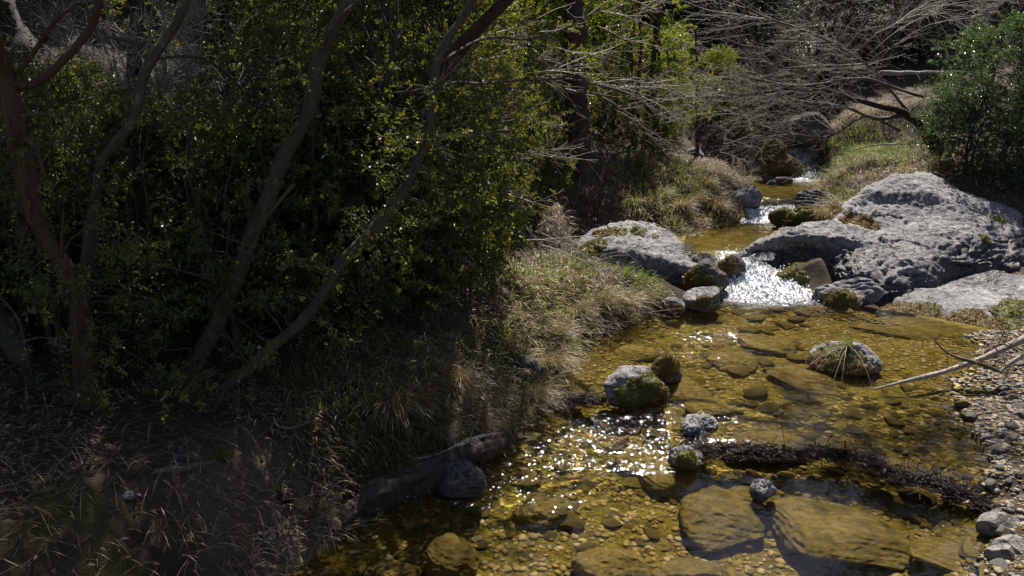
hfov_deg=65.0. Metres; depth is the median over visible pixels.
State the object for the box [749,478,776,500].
rock
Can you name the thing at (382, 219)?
tree
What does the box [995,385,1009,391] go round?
shore stone
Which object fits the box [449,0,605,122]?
boxwood shrub
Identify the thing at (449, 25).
boxwood shrub
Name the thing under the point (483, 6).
boxwood shrub
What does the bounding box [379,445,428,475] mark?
grass tussock
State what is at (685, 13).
bush
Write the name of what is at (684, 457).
rock
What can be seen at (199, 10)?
tree
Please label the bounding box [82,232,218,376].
boxwood shrub
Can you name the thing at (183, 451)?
rock
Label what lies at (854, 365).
rock
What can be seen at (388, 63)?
boxwood shrub
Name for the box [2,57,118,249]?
boxwood shrub
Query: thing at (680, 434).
twig dam
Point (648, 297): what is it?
grass tussock
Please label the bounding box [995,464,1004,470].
shore stone
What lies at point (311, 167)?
boxwood shrub
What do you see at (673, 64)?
boxwood shrub
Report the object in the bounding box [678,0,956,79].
bare bush
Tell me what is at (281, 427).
stick
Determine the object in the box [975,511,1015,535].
rock
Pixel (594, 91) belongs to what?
boxwood shrub
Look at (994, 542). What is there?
shore stone
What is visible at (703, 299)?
rock
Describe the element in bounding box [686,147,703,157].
rock
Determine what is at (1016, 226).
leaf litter
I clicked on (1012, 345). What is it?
branch
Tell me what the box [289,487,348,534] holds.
grass tussock
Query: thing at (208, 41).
boxwood shrub
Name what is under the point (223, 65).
boxwood shrub
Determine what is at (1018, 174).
boxwood shrub
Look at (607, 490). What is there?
stream water
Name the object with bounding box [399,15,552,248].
boxwood shrub
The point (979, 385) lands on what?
river stone
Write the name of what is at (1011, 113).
boxwood shrub
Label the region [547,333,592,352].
stick
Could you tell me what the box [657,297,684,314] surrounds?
rock
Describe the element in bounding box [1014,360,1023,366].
shore stone
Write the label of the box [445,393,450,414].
stick
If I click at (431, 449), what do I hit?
grass tussock
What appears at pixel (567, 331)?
grass tussock
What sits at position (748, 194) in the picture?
rock
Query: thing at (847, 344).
grass tuft
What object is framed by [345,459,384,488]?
grass tussock
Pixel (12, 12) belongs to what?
rock face
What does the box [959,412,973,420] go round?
river stone
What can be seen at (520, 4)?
evergreen bush
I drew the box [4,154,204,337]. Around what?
boxwood shrub
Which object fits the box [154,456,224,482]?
stick
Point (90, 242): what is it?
tree
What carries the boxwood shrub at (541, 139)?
on the ground at (96, 526)
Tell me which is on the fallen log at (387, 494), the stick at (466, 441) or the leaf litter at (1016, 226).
the stick at (466, 441)
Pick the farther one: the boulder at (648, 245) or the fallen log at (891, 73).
the fallen log at (891, 73)
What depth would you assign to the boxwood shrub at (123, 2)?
6.96 m
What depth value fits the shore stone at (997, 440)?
4.29 m
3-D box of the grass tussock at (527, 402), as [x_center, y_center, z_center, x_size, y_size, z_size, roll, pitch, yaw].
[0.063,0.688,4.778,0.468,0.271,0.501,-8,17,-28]
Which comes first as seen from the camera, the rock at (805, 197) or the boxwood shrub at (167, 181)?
the boxwood shrub at (167, 181)
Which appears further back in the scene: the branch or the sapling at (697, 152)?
the sapling at (697, 152)
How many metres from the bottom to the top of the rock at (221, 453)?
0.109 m
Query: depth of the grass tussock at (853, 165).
10.34 m
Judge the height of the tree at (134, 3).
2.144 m
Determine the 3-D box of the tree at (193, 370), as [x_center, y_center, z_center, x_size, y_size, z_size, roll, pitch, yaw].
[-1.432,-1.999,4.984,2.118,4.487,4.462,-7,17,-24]
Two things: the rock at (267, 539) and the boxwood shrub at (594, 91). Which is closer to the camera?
the rock at (267, 539)
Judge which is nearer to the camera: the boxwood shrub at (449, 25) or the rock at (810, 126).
the boxwood shrub at (449, 25)
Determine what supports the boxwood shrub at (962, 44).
on the ground at (96, 526)
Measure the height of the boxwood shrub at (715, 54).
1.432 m
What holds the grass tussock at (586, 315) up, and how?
on the ground at (96, 526)
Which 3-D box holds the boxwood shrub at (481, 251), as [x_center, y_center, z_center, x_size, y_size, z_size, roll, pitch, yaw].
[-0.542,-0.622,5.544,1.721,1.571,1.310,7,16,24]
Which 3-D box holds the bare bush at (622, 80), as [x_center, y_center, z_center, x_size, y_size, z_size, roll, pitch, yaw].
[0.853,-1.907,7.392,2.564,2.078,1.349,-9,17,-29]
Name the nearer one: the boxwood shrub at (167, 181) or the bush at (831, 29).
the boxwood shrub at (167, 181)
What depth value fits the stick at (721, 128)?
12.00 m
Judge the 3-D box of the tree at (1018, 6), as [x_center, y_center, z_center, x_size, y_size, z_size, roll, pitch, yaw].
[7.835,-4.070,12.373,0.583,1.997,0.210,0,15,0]
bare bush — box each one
[0,0,251,206]
[0,0,312,344]
[29,0,288,184]
[130,0,351,112]
[269,0,563,140]
[443,74,602,270]
[477,0,720,179]
[486,202,681,331]
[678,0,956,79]
[721,98,775,181]
[825,0,1023,78]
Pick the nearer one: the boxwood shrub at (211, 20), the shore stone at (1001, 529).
the shore stone at (1001, 529)
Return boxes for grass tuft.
[794,318,883,385]
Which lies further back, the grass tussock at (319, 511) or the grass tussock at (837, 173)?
the grass tussock at (837, 173)
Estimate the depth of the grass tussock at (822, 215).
8.65 m
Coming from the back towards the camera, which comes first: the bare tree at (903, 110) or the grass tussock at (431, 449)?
the bare tree at (903, 110)
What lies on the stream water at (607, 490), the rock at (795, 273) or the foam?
the foam
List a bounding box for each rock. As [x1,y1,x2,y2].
[175,446,193,462]
[212,445,231,461]
[254,529,279,551]
[438,460,486,497]
[509,355,542,381]
[602,365,669,407]
[650,351,681,382]
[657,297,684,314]
[668,445,704,470]
[679,182,692,192]
[680,413,717,436]
[682,258,729,291]
[682,286,719,311]
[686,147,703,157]
[715,286,724,300]
[717,253,746,277]
[730,183,761,208]
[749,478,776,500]
[754,138,786,169]
[754,154,806,177]
[762,175,774,181]
[763,112,833,147]
[766,180,775,184]
[768,206,789,226]
[776,177,792,183]
[779,261,811,283]
[786,205,814,223]
[794,189,833,208]
[796,219,839,227]
[806,341,881,375]
[811,277,884,304]
[823,288,862,309]
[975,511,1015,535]
[984,543,1014,560]
[995,534,1023,554]
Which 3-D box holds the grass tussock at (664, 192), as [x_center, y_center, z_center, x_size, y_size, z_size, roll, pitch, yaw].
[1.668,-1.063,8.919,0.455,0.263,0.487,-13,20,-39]
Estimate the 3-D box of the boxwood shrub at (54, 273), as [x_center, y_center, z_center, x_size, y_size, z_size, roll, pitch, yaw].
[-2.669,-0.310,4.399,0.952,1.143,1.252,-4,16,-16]
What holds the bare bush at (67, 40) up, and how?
on the ground at (96, 526)
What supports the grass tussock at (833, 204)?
on the ground at (96, 526)
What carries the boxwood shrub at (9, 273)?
on the ground at (96, 526)
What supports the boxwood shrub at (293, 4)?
on the ground at (96, 526)
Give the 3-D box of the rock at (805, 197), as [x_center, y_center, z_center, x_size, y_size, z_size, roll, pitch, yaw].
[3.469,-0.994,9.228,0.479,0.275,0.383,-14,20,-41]
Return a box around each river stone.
[523,432,541,439]
[954,400,971,408]
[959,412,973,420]
[963,544,979,556]
[973,383,983,386]
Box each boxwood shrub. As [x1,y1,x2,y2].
[0,35,119,337]
[0,35,193,359]
[0,69,219,347]
[0,90,111,297]
[0,120,107,341]
[1,127,106,327]
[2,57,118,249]
[2,84,283,328]
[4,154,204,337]
[26,47,138,170]
[39,72,269,348]
[60,76,237,277]
[71,96,192,289]
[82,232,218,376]
[89,0,365,108]
[102,113,303,330]
[108,70,341,361]
[146,23,267,172]
[160,0,343,203]
[161,0,426,339]
[163,103,382,343]
[170,0,402,269]
[173,61,493,336]
[201,0,465,242]
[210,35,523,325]
[228,0,503,342]
[232,0,401,73]
[280,56,530,326]
[309,0,542,303]
[315,0,536,136]
[321,83,542,301]
[328,40,412,87]
[347,39,535,261]
[357,0,590,179]
[387,0,544,146]
[399,0,514,68]
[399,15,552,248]
[403,0,572,184]
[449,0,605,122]
[449,60,573,210]
[507,0,647,126]
[519,125,580,193]
[535,0,692,125]
[587,0,703,150]
[617,24,726,141]
[623,91,688,153]
[678,43,757,131]
[899,1,1023,167]
[899,73,1023,169]
[972,120,1023,195]
[976,55,1023,154]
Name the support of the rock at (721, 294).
on the ground at (96, 526)
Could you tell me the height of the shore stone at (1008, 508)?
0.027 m
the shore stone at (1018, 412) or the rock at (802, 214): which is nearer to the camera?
the shore stone at (1018, 412)
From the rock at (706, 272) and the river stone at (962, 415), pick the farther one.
the rock at (706, 272)
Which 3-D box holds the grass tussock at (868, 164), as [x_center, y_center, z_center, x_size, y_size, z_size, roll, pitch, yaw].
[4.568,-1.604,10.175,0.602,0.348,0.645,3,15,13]
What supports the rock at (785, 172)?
on the ground at (96, 526)
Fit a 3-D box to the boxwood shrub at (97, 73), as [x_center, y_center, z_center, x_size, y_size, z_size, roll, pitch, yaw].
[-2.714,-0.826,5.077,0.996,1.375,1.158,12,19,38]
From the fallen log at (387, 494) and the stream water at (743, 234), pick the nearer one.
the fallen log at (387, 494)
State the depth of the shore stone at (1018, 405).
4.68 m
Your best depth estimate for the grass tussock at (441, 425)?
4.16 m
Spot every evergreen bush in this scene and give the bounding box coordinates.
[455,0,591,63]
[553,0,702,46]
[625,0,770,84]
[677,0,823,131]
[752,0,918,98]
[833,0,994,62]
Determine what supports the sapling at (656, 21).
on the ground at (96, 526)
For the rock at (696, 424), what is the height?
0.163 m
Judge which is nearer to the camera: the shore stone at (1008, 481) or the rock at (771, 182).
the shore stone at (1008, 481)
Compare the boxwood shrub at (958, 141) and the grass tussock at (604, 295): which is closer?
the grass tussock at (604, 295)
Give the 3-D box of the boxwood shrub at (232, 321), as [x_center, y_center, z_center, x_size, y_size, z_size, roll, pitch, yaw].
[-1.484,-0.287,4.019,1.033,1.555,0.988,2,15,8]
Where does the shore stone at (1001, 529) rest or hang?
on the shore gravel at (991, 335)
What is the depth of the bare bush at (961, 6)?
11.04 m
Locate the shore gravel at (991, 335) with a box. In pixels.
[950,327,1023,575]
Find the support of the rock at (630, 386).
in the stream water at (607, 490)
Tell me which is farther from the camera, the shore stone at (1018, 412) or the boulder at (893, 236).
the boulder at (893, 236)
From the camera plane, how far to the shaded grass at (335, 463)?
3.87 m
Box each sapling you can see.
[645,0,659,146]
[655,2,661,139]
[694,23,699,159]
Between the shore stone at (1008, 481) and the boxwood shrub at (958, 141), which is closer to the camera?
the shore stone at (1008, 481)
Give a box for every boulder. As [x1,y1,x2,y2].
[573,220,697,283]
[738,171,1023,306]
[880,270,1023,330]
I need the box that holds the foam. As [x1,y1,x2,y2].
[682,148,819,303]
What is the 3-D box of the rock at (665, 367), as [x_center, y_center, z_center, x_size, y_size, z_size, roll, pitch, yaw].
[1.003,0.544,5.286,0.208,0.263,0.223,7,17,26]
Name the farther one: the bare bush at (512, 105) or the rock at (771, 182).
the rock at (771, 182)
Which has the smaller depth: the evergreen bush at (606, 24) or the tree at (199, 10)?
the tree at (199, 10)
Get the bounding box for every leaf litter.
[0,192,635,575]
[480,47,1023,242]
[637,3,1004,123]
[834,177,1023,366]
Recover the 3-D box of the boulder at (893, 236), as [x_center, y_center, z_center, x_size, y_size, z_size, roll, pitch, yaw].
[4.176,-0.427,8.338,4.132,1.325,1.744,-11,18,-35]
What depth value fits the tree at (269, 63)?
5.47 m
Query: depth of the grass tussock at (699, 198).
9.03 m
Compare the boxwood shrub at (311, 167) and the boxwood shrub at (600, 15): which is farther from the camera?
the boxwood shrub at (600, 15)
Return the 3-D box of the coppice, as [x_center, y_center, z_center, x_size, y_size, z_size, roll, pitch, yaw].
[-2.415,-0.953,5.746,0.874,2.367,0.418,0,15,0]
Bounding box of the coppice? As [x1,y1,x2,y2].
[98,0,231,126]
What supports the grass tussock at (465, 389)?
on the ground at (96, 526)
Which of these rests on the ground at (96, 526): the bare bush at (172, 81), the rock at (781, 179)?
the bare bush at (172, 81)
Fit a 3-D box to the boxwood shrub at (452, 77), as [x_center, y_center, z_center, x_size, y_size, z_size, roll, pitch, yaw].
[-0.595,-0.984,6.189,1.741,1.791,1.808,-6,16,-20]
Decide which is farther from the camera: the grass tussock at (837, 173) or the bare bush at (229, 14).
the grass tussock at (837, 173)
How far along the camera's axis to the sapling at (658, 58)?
10.27 m
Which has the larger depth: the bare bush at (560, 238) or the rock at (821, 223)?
the rock at (821, 223)
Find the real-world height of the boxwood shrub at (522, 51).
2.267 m
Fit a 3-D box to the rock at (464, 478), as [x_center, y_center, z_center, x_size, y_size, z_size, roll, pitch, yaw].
[-0.248,0.967,3.968,0.248,0.222,0.171,0,15,0]
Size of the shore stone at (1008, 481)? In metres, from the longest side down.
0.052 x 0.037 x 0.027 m
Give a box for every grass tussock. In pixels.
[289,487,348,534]
[331,361,442,441]
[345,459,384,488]
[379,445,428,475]
[389,370,468,426]
[407,435,447,460]
[408,399,490,455]
[412,345,515,415]
[460,400,515,439]
[500,370,580,418]
[501,378,562,427]
[523,332,594,383]
[534,306,590,348]
[551,294,609,323]
[578,271,634,316]
[600,274,655,320]
[628,284,663,306]
[647,183,679,200]
[662,213,691,225]
[665,194,702,213]
[684,190,710,202]
[696,171,724,190]
[700,192,735,214]
[807,202,837,220]
[817,191,849,212]
[819,163,855,181]
[832,150,873,169]
[847,150,892,168]
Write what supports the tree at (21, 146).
on the ground at (96, 526)
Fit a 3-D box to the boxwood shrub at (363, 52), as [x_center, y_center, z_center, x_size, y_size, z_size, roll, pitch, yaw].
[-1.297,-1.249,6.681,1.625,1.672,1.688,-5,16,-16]
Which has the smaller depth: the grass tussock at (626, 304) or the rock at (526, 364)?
the rock at (526, 364)
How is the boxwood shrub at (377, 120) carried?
on the ground at (96, 526)
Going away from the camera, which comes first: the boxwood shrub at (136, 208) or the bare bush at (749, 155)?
the boxwood shrub at (136, 208)
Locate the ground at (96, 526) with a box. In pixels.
[0,0,1023,575]
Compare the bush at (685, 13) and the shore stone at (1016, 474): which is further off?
the bush at (685, 13)
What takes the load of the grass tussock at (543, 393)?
on the ground at (96, 526)
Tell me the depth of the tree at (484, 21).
4.81 m
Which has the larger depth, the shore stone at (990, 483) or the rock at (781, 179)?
the rock at (781, 179)
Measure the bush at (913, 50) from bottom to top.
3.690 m
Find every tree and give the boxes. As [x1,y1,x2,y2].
[0,0,151,425]
[0,289,36,378]
[65,0,276,398]
[126,0,143,144]
[138,0,364,424]
[178,0,208,205]
[210,0,636,389]
[217,1,229,185]
[243,0,279,120]
[248,0,514,292]
[561,0,591,185]
[590,0,944,195]
[987,1,996,87]
[1014,0,1023,78]
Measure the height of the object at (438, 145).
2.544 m
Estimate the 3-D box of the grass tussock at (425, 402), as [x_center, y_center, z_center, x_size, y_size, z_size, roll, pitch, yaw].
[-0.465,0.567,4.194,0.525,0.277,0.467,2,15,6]
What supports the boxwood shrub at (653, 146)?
on the ground at (96, 526)
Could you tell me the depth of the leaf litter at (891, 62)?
15.38 m
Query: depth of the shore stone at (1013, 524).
3.55 m
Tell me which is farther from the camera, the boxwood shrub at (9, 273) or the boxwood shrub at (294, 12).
the boxwood shrub at (294, 12)
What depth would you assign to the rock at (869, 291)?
7.03 m
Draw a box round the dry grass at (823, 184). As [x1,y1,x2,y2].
[409,97,1020,409]
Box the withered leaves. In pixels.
[530,0,713,104]
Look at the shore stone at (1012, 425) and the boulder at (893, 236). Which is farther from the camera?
the boulder at (893, 236)
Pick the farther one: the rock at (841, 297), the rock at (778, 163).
the rock at (778, 163)
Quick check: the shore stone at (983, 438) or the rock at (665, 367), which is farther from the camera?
the rock at (665, 367)
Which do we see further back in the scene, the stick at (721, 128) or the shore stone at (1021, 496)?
the stick at (721, 128)
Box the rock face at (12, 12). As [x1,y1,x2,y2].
[0,0,322,140]
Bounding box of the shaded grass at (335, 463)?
[0,291,574,575]
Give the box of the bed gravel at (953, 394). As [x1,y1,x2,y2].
[327,306,988,550]
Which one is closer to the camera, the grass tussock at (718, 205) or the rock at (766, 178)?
the grass tussock at (718, 205)
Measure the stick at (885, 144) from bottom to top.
0.316 m
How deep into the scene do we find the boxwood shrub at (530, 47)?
7.49 m
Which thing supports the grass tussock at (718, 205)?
on the ground at (96, 526)
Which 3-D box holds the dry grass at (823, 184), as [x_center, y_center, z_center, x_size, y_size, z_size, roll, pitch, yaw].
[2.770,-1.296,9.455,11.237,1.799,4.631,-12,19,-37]
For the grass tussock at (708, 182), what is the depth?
9.24 m
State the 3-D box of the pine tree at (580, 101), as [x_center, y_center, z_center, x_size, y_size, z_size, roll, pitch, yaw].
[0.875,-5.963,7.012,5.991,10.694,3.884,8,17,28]
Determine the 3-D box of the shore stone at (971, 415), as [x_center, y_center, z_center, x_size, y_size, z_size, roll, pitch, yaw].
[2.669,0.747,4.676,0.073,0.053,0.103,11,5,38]
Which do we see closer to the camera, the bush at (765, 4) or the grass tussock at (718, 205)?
the grass tussock at (718, 205)
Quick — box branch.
[872,323,1023,389]
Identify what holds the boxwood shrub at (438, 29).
on the ground at (96, 526)
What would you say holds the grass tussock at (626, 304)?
on the ground at (96, 526)
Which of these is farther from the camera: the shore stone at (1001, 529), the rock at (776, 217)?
the rock at (776, 217)
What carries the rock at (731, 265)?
on the ground at (96, 526)
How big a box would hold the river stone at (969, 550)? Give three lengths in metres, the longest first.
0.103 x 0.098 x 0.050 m
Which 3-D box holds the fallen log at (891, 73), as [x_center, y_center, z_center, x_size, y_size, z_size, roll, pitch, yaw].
[6.760,-3.462,12.935,1.872,0.090,0.084,-3,15,-12]
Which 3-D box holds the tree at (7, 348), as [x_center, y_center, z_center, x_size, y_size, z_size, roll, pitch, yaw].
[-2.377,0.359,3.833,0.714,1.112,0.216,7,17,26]
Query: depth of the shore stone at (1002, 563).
3.30 m
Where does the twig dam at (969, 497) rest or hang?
on the ground at (96, 526)
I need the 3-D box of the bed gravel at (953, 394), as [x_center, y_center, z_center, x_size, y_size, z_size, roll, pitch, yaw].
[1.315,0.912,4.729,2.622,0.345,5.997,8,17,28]
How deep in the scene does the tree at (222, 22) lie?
5.88 m
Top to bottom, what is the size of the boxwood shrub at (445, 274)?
1.714 m
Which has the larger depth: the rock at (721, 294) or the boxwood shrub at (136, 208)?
the rock at (721, 294)
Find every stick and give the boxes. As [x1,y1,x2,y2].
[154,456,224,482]
[273,417,317,428]
[413,413,501,459]
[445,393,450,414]
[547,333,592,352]
[575,300,623,335]
[711,122,735,137]
[849,137,925,151]
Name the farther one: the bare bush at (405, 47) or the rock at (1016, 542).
the bare bush at (405, 47)
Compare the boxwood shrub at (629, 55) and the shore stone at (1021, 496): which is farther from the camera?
the boxwood shrub at (629, 55)
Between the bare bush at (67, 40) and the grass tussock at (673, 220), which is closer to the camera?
the bare bush at (67, 40)
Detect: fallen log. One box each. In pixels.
[330,432,523,530]
[879,70,967,75]
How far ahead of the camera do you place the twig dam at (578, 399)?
4.94 m
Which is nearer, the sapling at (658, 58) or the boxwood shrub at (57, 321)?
the boxwood shrub at (57, 321)
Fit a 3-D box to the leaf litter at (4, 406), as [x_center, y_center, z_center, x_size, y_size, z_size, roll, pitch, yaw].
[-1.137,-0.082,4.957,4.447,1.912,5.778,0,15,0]
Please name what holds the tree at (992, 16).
on the ground at (96, 526)
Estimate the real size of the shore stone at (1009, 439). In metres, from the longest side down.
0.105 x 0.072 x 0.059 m
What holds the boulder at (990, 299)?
on the ground at (96, 526)
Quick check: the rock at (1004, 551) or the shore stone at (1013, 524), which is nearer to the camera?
the rock at (1004, 551)
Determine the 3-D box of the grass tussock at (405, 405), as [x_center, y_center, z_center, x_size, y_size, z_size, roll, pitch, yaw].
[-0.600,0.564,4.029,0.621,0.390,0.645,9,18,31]
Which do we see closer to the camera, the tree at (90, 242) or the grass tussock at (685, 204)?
the tree at (90, 242)
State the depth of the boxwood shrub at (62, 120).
4.41 m
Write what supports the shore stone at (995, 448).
on the ground at (96, 526)
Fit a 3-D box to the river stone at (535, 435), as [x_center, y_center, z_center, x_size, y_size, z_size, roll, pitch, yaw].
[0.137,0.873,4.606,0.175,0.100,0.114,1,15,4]
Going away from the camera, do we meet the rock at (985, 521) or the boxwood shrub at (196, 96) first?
the rock at (985, 521)
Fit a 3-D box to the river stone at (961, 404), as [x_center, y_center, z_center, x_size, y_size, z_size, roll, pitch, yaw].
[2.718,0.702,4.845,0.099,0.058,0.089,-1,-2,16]
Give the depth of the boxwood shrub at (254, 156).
4.28 m
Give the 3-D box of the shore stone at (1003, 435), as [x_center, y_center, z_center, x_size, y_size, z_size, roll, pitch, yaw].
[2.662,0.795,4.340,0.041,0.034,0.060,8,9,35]
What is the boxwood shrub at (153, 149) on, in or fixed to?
on the ground at (96, 526)
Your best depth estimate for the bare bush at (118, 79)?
4.18 m
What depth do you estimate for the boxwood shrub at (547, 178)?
8.29 m
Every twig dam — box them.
[527,381,617,411]
[670,423,720,457]
[681,429,1017,515]
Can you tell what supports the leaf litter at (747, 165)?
on the ground at (96, 526)
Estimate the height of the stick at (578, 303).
0.288 m
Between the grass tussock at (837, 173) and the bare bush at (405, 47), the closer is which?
the bare bush at (405, 47)
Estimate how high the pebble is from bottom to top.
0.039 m
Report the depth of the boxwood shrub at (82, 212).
3.87 m
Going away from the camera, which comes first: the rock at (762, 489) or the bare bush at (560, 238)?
the rock at (762, 489)
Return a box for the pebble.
[122,490,134,499]
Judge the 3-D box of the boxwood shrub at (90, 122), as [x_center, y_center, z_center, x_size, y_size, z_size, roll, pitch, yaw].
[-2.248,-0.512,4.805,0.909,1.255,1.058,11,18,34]
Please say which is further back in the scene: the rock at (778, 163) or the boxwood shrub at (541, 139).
the rock at (778, 163)
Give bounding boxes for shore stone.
[966,412,977,418]
[979,435,990,441]
[985,478,995,489]
[989,443,1002,453]
[989,524,1010,535]
[989,558,1008,569]
[990,438,1001,443]
[991,540,1000,545]
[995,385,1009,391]
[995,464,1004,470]
[1000,432,1007,438]
[1002,506,1015,512]
[1004,421,1018,430]
[1004,433,1019,444]
[1005,478,1012,483]
[1010,521,1018,527]
[1011,403,1023,408]
[1013,409,1023,417]
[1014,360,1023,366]
[1014,472,1023,477]
[1016,494,1023,498]
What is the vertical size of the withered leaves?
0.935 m
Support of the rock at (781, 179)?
in the stream water at (743, 234)
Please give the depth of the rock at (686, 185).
9.15 m
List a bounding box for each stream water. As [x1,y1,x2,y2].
[291,250,999,575]
[682,133,820,249]
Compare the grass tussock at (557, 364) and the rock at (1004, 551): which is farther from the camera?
the grass tussock at (557, 364)
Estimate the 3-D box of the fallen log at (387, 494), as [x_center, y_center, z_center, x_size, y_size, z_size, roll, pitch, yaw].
[-0.371,0.920,4.027,1.282,0.188,0.187,-14,20,-42]
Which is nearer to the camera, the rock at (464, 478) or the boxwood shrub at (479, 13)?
the rock at (464, 478)
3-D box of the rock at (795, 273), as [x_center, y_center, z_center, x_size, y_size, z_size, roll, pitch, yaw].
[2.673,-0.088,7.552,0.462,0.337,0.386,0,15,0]
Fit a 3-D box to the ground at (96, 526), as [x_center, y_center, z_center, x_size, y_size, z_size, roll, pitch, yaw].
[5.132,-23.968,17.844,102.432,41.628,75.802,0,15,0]
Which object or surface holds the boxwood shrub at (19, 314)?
on the ground at (96, 526)

